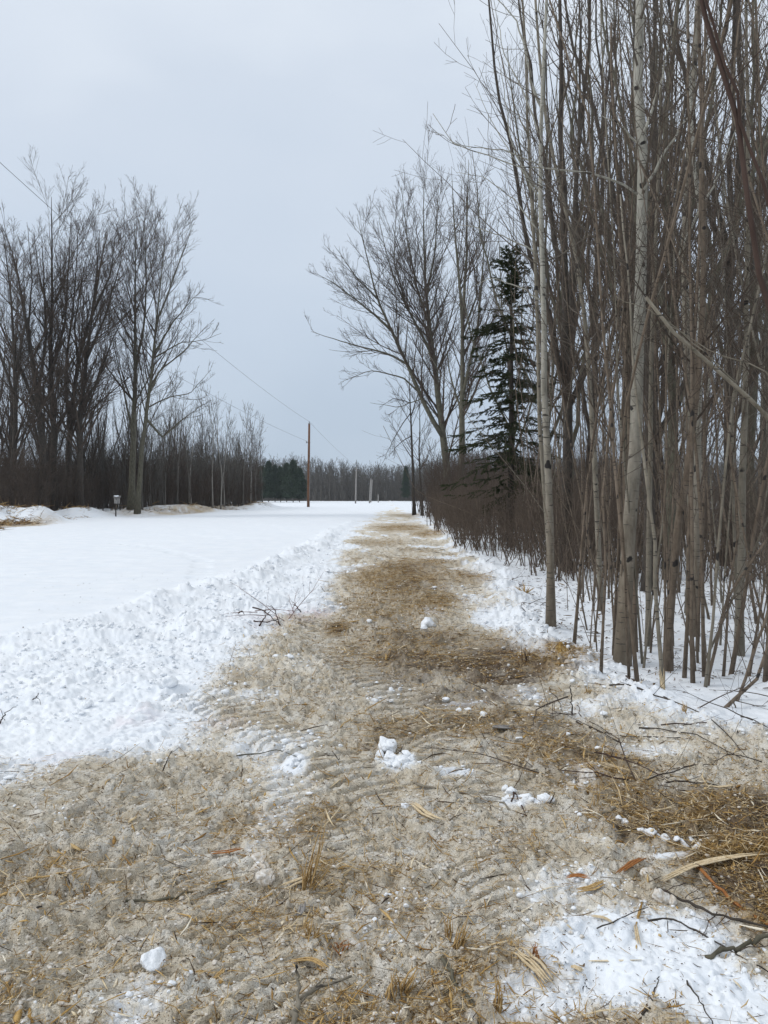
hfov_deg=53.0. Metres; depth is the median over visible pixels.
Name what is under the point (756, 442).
sapling
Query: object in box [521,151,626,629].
sapling
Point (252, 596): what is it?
fallen branch
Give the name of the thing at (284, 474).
pine tree
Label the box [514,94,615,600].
sapling
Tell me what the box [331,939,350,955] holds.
splintered stump
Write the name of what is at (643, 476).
sapling
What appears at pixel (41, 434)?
bare tree
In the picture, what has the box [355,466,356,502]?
utility pole
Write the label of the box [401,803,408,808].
snow lump
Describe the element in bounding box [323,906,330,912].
snow lump
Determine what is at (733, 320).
sapling
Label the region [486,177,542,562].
sapling
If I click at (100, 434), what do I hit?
bare tree
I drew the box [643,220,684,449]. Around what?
sapling
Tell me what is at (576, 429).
bare tree
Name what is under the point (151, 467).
bare tree
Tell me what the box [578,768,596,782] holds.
snow lump
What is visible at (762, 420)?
sapling
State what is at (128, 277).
overhead wire
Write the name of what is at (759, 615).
sapling
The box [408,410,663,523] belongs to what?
undergrowth
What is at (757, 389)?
sapling
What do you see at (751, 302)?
bare tree
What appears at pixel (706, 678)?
sapling
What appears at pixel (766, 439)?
sapling
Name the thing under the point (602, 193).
bare tree
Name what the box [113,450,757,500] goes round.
woods
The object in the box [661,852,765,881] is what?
split wood
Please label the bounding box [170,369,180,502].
bare tree
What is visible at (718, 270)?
sapling
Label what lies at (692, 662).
sapling
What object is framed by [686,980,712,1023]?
twig
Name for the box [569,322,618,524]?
sapling
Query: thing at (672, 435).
sapling
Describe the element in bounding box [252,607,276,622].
twig
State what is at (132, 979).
slush crumbs
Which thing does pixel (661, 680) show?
split wood
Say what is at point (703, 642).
sapling
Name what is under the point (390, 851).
wood fibres
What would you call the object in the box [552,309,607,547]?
sapling
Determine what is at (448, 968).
fallen branch
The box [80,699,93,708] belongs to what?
snow lump
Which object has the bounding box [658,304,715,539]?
bare tree
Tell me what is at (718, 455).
sapling
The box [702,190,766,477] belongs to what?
sapling
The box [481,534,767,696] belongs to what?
snow
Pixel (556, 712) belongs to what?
fallen branch
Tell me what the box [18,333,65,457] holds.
bare tree
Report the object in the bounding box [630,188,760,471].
sapling
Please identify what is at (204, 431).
bare tree
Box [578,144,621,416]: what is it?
sapling
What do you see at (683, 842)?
snow lump
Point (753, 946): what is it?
fallen branch
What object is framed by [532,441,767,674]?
undergrowth
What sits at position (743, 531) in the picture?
sapling
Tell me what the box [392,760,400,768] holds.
snow lump
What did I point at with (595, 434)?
sapling
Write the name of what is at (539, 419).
aspen tree
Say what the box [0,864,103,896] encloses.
splintered stalk
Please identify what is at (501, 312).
bare tree
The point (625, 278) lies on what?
sapling
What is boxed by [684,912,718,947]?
fallen branch
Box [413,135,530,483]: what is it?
bare tree
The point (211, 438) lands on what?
bare tree
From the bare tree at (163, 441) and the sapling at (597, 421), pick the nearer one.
the sapling at (597, 421)
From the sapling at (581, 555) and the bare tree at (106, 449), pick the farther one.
the bare tree at (106, 449)
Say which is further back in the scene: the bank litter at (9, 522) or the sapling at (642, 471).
the bank litter at (9, 522)
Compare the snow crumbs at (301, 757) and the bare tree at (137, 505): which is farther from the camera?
the bare tree at (137, 505)
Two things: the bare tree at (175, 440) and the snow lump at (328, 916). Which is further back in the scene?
the bare tree at (175, 440)
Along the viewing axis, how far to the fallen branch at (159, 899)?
3.16 m
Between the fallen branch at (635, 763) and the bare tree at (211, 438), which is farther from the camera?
the bare tree at (211, 438)
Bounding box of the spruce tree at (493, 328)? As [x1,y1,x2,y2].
[439,244,562,544]
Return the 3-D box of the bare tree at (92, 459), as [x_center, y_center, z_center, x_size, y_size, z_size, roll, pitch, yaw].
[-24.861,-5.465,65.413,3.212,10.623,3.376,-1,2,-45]
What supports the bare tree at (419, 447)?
on the ground
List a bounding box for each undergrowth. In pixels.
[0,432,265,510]
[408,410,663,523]
[431,425,767,584]
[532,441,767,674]
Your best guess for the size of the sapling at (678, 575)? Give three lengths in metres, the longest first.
9.118 x 2.926 x 2.117 m
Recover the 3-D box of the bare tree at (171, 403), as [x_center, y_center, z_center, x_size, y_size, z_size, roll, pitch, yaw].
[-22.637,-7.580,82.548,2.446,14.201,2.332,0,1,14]
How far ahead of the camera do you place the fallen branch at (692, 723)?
5.30 m
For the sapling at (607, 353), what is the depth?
7.15 m
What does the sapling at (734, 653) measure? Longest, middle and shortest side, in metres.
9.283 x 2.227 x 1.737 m
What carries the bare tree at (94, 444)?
on the ground
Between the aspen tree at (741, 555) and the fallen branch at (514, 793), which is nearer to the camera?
the fallen branch at (514, 793)
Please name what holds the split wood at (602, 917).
on the ground
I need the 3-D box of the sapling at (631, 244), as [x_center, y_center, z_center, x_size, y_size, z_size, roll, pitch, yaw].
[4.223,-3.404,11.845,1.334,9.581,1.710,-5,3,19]
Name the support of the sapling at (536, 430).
on the ground
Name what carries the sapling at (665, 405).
on the ground
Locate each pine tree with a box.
[257,460,278,501]
[257,465,265,498]
[270,463,277,501]
[272,466,284,501]
[273,463,291,501]
[280,458,305,501]
[295,466,310,501]
[401,466,410,497]
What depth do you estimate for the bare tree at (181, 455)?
78.70 m
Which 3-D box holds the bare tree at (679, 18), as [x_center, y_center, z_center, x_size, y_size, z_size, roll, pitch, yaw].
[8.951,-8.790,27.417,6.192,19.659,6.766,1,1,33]
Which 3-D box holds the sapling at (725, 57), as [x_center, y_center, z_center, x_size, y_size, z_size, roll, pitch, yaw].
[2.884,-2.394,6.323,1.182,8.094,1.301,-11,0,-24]
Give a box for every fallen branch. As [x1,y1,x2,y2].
[125,880,226,902]
[224,582,273,612]
[255,603,298,615]
[288,575,321,618]
[289,964,351,1023]
[416,774,523,825]
[424,725,548,776]
[440,948,481,1023]
[503,661,567,725]
[511,791,525,815]
[516,751,628,780]
[527,701,575,717]
[550,702,618,741]
[576,721,680,738]
[584,700,635,778]
[594,742,679,791]
[609,654,757,768]
[634,879,685,906]
[639,727,740,757]
[647,729,721,780]
[647,918,767,971]
[656,887,767,927]
[661,711,736,725]
[666,776,730,790]
[674,675,752,720]
[682,868,767,916]
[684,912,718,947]
[693,862,766,901]
[696,866,767,924]
[700,656,763,707]
[704,934,767,959]
[709,747,761,761]
[720,686,767,696]
[741,945,767,949]
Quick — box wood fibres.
[0,535,767,1023]
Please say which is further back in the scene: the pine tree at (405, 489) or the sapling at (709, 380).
the pine tree at (405, 489)
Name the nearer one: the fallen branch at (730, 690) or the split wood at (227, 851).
the split wood at (227, 851)
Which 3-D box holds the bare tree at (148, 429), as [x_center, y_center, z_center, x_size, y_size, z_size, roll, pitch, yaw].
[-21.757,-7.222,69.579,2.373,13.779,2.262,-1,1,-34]
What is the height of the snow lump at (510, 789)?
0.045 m
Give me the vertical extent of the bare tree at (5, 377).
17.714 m
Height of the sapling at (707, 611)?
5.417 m
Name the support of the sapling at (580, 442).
on the ground
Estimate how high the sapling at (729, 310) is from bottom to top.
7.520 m
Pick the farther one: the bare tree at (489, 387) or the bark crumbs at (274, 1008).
the bare tree at (489, 387)
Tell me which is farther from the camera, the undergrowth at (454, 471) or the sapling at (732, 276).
the undergrowth at (454, 471)
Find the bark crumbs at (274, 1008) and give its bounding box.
[0,572,767,1023]
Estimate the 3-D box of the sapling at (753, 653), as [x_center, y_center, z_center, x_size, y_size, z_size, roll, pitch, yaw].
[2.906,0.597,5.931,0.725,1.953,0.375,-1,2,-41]
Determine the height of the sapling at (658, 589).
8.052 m
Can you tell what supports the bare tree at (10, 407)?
on the ground
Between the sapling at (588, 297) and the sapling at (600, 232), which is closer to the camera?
the sapling at (600, 232)
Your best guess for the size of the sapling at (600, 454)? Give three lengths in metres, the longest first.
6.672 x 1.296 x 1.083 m
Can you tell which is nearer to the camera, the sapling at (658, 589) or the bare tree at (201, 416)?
the sapling at (658, 589)
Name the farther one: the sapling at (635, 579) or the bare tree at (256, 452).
the bare tree at (256, 452)
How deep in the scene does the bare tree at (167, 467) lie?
73.86 m
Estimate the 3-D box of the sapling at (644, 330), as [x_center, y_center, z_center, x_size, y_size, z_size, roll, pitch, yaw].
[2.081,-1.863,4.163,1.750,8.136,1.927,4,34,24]
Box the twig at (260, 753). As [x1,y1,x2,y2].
[236,749,294,755]
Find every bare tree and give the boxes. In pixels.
[0,145,122,510]
[0,203,80,505]
[0,207,94,507]
[0,309,23,448]
[0,341,35,470]
[0,350,36,467]
[1,335,38,463]
[15,192,143,508]
[16,336,71,452]
[17,368,59,470]
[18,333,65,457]
[21,198,151,506]
[22,373,70,490]
[59,356,111,506]
[74,365,126,462]
[75,396,109,505]
[76,180,181,508]
[87,416,103,506]
[95,392,106,484]
[101,414,111,506]
[105,174,222,513]
[110,383,148,457]
[113,408,144,487]
[116,386,136,507]
[117,378,140,505]
[119,385,154,484]
[119,402,131,507]
[122,373,153,509]
[136,363,156,467]
[143,402,157,498]
[145,415,157,505]
[146,407,158,504]
[150,404,183,504]
[154,410,169,475]
[158,393,175,504]
[162,378,182,478]
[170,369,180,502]
[172,393,192,504]
[172,404,187,499]
[173,415,186,504]
[179,409,195,503]
[183,404,194,459]
[185,401,201,504]
[191,399,211,478]
[194,385,206,453]
[195,416,205,504]
[197,416,211,501]
[201,385,221,507]
[203,404,223,501]
[205,398,219,500]
[208,399,226,505]
[209,393,229,508]
[219,402,235,506]
[226,415,236,465]
[229,430,240,505]
[238,403,258,505]
[239,403,255,503]
[242,420,259,474]
[245,427,258,501]
[246,412,258,475]
[246,433,260,502]
[249,427,261,477]
[251,422,267,500]
[256,413,263,501]
[304,118,485,484]
[376,344,435,514]
[384,378,439,515]
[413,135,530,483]
[443,211,560,478]
[455,0,723,570]
[459,132,624,468]
[492,0,674,533]
[497,0,648,525]
[515,205,586,509]
[526,0,767,591]
[534,200,585,485]
[542,0,725,490]
[551,146,621,489]
[554,0,750,553]
[554,1,736,398]
[573,0,767,579]
[580,311,621,499]
[599,0,767,614]
[632,0,767,550]
[646,0,767,565]
[657,84,764,494]
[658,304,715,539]
[680,5,767,530]
[684,51,767,498]
[710,6,767,215]
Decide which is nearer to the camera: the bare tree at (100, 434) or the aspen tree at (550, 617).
the aspen tree at (550, 617)
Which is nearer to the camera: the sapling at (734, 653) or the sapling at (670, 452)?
the sapling at (734, 653)
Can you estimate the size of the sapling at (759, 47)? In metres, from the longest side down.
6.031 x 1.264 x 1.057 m
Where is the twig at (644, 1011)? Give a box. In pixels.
[640,976,659,1015]
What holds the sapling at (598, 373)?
on the ground
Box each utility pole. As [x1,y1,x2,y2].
[306,421,309,506]
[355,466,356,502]
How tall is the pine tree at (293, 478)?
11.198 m
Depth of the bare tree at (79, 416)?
59.08 m
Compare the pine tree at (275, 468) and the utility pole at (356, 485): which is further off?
the pine tree at (275, 468)
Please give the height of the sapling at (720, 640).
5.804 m
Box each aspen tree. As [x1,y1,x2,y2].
[374,0,685,627]
[428,0,728,666]
[439,0,663,533]
[445,0,752,610]
[555,0,767,636]
[579,0,767,656]
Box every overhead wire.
[0,272,305,440]
[1,163,307,420]
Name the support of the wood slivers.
on the ground
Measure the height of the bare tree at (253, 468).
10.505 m
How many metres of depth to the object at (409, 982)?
2.54 m
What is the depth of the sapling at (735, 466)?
10.92 m
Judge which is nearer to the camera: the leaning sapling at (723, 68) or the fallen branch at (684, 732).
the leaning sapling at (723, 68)
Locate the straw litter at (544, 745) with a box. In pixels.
[0,507,767,1023]
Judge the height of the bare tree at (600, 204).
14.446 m
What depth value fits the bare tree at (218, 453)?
89.27 m
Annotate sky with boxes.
[0,0,767,487]
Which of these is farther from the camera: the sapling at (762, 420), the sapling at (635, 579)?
the sapling at (762, 420)
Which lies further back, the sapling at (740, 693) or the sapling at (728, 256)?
the sapling at (728, 256)
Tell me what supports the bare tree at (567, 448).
on the ground
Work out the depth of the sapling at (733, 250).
7.37 m
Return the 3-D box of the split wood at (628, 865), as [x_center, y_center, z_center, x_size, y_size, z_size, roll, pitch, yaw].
[1.115,1.569,3.434,0.247,0.030,0.040,-1,2,-43]
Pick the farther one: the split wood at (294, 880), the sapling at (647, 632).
the sapling at (647, 632)
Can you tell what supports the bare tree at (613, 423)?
on the ground
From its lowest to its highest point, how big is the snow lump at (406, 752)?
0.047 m
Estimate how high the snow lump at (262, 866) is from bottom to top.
0.075 m
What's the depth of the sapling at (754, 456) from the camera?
9.75 m
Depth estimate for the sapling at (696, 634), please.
7.44 m
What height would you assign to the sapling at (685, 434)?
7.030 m
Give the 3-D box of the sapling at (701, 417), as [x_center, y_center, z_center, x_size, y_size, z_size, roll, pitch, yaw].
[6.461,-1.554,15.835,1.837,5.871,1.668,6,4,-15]
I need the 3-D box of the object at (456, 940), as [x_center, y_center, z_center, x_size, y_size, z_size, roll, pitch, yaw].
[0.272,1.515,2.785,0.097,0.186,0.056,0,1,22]
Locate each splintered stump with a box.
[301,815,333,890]
[303,916,327,941]
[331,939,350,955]
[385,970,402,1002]
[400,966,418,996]
[443,911,452,940]
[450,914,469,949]
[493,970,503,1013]
[514,581,534,592]
[531,942,539,960]
[681,702,689,713]
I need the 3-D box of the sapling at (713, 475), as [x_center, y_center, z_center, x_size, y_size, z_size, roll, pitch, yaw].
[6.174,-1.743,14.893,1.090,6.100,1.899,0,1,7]
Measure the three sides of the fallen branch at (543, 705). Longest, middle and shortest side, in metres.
1.307 x 0.508 x 0.415 m
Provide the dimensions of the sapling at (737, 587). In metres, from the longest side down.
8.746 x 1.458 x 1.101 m
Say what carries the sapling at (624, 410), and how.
on the ground
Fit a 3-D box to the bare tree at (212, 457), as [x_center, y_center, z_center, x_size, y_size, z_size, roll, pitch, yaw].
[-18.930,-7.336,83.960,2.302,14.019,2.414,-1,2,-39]
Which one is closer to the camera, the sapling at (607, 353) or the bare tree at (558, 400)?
the sapling at (607, 353)
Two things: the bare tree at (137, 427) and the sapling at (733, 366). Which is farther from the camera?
the bare tree at (137, 427)
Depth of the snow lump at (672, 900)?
3.14 m
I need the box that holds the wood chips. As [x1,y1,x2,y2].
[0,580,767,1023]
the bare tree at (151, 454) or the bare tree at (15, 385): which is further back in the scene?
the bare tree at (151, 454)
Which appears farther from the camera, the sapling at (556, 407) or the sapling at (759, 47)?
the sapling at (556, 407)
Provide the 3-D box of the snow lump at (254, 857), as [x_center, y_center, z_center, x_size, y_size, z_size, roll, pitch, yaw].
[-0.587,1.603,3.541,0.069,0.066,0.089,-1,2,-45]
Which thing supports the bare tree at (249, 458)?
on the ground
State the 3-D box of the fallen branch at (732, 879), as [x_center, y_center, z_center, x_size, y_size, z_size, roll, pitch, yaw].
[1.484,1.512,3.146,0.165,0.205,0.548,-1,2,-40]
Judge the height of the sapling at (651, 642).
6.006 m
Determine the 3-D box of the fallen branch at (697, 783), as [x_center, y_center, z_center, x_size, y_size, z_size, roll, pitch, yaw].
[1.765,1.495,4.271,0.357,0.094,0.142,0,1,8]
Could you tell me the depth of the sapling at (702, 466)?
15.91 m
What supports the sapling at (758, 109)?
on the ground
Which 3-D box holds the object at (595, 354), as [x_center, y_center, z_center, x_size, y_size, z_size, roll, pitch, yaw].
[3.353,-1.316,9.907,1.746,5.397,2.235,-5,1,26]
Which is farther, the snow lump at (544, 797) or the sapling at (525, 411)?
the sapling at (525, 411)
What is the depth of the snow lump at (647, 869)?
3.34 m
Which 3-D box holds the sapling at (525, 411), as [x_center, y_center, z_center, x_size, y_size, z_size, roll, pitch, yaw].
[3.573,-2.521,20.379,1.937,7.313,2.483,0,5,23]
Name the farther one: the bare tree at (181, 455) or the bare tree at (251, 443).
the bare tree at (251, 443)
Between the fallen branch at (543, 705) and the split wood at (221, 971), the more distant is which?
the fallen branch at (543, 705)
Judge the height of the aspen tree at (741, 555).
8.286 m
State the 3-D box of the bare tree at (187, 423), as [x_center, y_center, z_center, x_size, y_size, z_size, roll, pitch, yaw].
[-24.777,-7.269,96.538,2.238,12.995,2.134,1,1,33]
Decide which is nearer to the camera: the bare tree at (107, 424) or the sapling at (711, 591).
the sapling at (711, 591)
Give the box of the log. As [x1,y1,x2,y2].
[593,806,615,815]
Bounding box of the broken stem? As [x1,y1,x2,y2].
[569,685,572,714]
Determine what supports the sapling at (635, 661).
on the ground
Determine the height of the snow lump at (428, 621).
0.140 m
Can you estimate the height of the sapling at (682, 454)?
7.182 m
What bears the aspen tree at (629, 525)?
on the ground
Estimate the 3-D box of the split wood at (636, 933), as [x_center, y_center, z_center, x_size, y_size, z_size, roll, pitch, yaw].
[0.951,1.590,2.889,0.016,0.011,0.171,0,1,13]
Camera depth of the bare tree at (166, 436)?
85.31 m
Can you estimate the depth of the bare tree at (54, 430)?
59.35 m
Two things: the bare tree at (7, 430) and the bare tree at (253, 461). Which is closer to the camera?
the bare tree at (7, 430)
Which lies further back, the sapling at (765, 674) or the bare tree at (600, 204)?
the bare tree at (600, 204)
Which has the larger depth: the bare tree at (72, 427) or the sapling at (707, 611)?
the bare tree at (72, 427)
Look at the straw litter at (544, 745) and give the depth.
3.68 m
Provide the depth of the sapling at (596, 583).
9.77 m
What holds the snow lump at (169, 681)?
on the ground
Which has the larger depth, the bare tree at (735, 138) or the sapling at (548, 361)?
the bare tree at (735, 138)
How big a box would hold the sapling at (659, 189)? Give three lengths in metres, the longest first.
8.202 x 1.935 x 1.400 m
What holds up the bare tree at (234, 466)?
on the ground
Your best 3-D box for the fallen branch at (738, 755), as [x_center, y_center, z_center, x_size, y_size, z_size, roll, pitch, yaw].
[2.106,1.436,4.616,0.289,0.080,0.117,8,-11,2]
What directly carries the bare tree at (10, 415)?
on the ground
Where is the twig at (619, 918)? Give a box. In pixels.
[597,907,647,928]
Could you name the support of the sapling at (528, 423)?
on the ground
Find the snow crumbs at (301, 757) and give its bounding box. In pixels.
[0,528,767,795]
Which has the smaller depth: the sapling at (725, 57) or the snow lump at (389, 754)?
the snow lump at (389, 754)
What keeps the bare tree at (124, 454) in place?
on the ground
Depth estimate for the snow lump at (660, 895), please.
3.14 m
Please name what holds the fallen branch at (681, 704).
on the ground
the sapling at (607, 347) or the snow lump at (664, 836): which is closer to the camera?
the snow lump at (664, 836)
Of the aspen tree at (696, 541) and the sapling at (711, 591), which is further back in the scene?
the sapling at (711, 591)
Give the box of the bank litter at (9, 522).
[0,497,263,530]
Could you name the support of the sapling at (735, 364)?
on the ground
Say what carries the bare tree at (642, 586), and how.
on the ground
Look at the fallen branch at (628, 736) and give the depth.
5.22 m
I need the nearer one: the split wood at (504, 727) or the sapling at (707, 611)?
the split wood at (504, 727)
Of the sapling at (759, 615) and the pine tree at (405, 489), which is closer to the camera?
the sapling at (759, 615)
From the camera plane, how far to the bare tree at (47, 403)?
71.47 m
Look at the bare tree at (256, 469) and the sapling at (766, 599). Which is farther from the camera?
the bare tree at (256, 469)
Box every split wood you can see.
[211,847,243,853]
[213,967,225,977]
[280,872,318,888]
[285,957,328,968]
[294,902,305,915]
[410,802,444,819]
[492,725,512,729]
[512,946,555,985]
[567,873,589,878]
[571,964,582,971]
[576,880,604,892]
[589,915,614,924]
[601,762,638,779]
[616,857,645,872]
[634,924,641,946]
[658,669,664,689]
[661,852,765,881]
[705,784,737,787]
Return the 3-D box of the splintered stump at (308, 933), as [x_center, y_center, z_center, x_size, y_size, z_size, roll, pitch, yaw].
[-0.249,1.520,2.812,0.096,0.113,0.081,0,1,0]
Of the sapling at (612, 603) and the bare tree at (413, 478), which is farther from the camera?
the bare tree at (413, 478)
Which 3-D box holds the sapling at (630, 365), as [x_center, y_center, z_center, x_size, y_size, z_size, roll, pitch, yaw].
[3.455,-2.179,11.406,2.722,7.178,1.540,0,1,17]
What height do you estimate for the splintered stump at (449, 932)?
0.130 m
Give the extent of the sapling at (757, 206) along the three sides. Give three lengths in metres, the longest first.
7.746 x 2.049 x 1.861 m
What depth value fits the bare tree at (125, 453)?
68.86 m
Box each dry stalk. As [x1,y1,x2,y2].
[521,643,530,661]
[588,783,600,808]
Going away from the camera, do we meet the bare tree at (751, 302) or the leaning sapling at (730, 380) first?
the leaning sapling at (730, 380)
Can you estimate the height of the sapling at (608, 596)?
7.324 m
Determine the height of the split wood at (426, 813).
0.023 m
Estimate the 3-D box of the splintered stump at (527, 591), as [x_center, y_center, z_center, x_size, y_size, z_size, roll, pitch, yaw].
[2.262,1.215,12.418,0.356,0.220,0.074,0,1,0]
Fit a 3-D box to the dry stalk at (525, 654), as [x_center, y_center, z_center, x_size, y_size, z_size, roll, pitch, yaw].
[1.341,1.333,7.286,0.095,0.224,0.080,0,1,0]
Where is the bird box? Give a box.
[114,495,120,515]
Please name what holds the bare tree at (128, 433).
on the ground
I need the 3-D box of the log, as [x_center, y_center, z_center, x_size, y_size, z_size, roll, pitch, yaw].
[1.137,1.552,3.979,0.134,0.062,0.028,0,1,-5]
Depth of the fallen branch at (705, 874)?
3.21 m
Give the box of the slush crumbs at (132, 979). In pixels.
[0,581,767,1023]
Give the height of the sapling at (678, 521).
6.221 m
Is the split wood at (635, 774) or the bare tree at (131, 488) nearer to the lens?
the split wood at (635, 774)
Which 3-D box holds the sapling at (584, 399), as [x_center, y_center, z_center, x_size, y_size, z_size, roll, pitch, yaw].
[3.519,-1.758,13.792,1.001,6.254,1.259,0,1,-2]
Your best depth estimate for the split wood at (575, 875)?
3.30 m
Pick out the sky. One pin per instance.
(270, 112)
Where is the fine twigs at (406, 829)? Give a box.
[0,517,767,1023]
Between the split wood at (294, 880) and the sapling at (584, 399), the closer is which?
the split wood at (294, 880)
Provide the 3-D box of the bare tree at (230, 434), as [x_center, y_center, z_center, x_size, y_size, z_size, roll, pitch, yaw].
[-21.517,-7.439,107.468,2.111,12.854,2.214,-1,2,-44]
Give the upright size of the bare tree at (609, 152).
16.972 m
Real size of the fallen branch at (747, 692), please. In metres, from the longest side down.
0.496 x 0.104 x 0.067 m
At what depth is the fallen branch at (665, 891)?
3.22 m
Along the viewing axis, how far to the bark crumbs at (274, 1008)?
3.58 m
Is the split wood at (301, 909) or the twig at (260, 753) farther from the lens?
the twig at (260, 753)
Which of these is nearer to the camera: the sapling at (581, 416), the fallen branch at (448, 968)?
the fallen branch at (448, 968)
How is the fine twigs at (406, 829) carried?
on the ground
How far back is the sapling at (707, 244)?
8.24 m
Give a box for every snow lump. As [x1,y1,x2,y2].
[71,708,80,714]
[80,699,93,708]
[140,947,166,972]
[161,676,177,687]
[249,852,266,862]
[249,861,269,871]
[255,868,275,886]
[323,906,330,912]
[325,914,332,919]
[375,750,383,757]
[378,736,396,752]
[383,750,397,758]
[386,761,392,766]
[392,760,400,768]
[395,755,408,764]
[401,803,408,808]
[402,750,411,755]
[420,624,427,630]
[421,617,435,626]
[442,697,449,701]
[501,784,507,790]
[505,786,517,793]
[517,801,524,807]
[519,793,531,798]
[537,793,554,802]
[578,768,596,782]
[640,867,654,877]
[644,828,656,836]
[652,888,669,903]
[660,833,669,841]
[669,894,676,905]
[673,836,680,840]
[680,838,688,848]
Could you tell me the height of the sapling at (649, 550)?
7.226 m
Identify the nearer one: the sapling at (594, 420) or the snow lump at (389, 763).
the snow lump at (389, 763)
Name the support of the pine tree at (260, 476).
on the ground
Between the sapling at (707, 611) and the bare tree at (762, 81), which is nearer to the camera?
the sapling at (707, 611)
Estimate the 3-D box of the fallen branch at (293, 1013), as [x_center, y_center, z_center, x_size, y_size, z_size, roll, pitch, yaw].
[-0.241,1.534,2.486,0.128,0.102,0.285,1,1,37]
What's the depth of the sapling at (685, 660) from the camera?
6.34 m
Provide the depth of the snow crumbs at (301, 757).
7.80 m
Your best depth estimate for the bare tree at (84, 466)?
67.91 m
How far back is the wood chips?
3.51 m
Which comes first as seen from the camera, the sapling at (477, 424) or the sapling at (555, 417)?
the sapling at (555, 417)
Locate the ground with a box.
[0,500,767,1023]
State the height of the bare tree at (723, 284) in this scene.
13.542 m
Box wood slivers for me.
[0,593,767,1023]
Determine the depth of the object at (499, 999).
2.44 m
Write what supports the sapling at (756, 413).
on the ground
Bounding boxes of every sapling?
[364,426,508,551]
[389,312,575,558]
[432,0,616,613]
[482,67,605,449]
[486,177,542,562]
[486,279,542,549]
[492,0,684,681]
[495,267,557,561]
[497,0,619,602]
[501,0,682,663]
[505,333,534,533]
[506,74,646,651]
[513,327,571,580]
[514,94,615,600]
[515,156,602,552]
[516,271,560,545]
[518,23,752,651]
[518,163,612,570]
[518,368,562,538]
[519,299,584,535]
[520,0,632,620]
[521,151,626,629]
[530,0,689,641]
[531,110,708,555]
[531,262,593,489]
[535,268,593,533]
[536,16,659,589]
[540,0,767,677]
[543,0,735,643]
[548,0,767,589]
[548,236,624,560]
[549,45,767,633]
[549,232,603,548]
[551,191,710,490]
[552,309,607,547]
[555,0,688,502]
[555,0,767,368]
[555,0,767,682]
[556,182,712,682]
[557,147,641,576]
[558,248,612,585]
[558,301,626,554]
[559,0,765,673]
[559,264,609,522]
[561,0,766,646]
[564,0,720,655]
[569,66,655,592]
[569,197,681,473]
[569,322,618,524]
[570,0,767,676]
[570,210,627,602]
[571,53,670,595]
[573,272,605,528]
[575,369,608,501]
[576,42,667,514]
[576,127,718,598]
[577,333,627,486]
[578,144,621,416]
[579,313,607,475]
[581,5,763,592]
[581,269,633,579]
[581,331,620,480]
[583,238,618,546]
[584,64,766,652]
[584,302,765,565]
[588,1,767,671]
[588,2,750,615]
[588,281,727,578]
[594,0,767,681]
[598,337,664,465]
[599,23,695,670]
[599,254,767,506]
[605,0,682,478]
[606,336,679,572]
[607,365,655,527]
[609,0,759,664]
[609,0,767,374]
[611,0,754,677]
[612,99,767,676]
[612,127,733,474]
[613,249,752,557]
[614,108,767,662]
[614,372,672,537]
[616,296,767,419]
[621,0,767,651]
[624,32,767,667]
[624,135,722,675]
[626,0,767,394]
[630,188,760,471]
[631,0,767,588]
[633,280,764,500]
[638,207,766,571]
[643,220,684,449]
[644,149,745,602]
[646,13,767,674]
[648,0,764,523]
[649,163,767,599]
[651,0,767,553]
[652,9,767,687]
[652,94,767,623]
[652,144,766,619]
[656,92,767,588]
[656,194,703,583]
[656,344,763,568]
[657,159,767,537]
[657,202,767,605]
[660,236,758,558]
[661,95,767,644]
[661,211,764,549]
[663,270,767,553]
[669,156,767,301]
[674,5,767,397]
[678,138,767,596]
[678,400,721,538]
[679,278,725,570]
[680,0,767,319]
[683,162,767,390]
[684,28,767,612]
[686,105,767,395]
[691,65,767,400]
[695,0,767,385]
[699,0,767,311]
[702,104,767,472]
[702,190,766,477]
[702,308,767,575]
[703,336,752,528]
[703,360,767,708]
[706,0,767,261]
[706,211,765,561]
[706,229,750,567]
[706,517,767,658]
[707,228,767,382]
[707,235,766,280]
[708,492,767,685]
[711,276,766,470]
[716,509,767,700]
[717,176,767,348]
[719,229,767,585]
[719,277,766,561]
[725,233,767,583]
[733,206,767,487]
[735,350,764,504]
[737,252,766,440]
[737,278,767,614]
[746,323,766,482]
[748,567,766,676]
[753,327,767,577]
[756,378,766,488]
[757,367,767,565]
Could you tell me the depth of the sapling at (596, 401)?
17.64 m
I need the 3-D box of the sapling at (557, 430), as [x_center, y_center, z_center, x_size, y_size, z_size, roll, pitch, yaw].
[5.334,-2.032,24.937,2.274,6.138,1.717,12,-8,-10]
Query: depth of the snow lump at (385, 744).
4.99 m
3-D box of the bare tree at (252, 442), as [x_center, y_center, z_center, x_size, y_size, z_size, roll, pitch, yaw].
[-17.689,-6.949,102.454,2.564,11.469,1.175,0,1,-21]
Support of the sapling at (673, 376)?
on the ground
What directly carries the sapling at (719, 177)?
on the ground
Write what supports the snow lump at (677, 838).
on the ground
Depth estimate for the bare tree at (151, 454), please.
78.60 m
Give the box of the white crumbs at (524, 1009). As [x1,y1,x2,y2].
[0,579,767,1023]
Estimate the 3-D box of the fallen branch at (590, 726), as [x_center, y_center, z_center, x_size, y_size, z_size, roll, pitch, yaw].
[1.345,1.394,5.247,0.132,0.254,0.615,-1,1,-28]
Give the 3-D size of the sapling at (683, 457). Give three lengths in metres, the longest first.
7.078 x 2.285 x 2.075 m
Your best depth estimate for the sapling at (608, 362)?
21.61 m

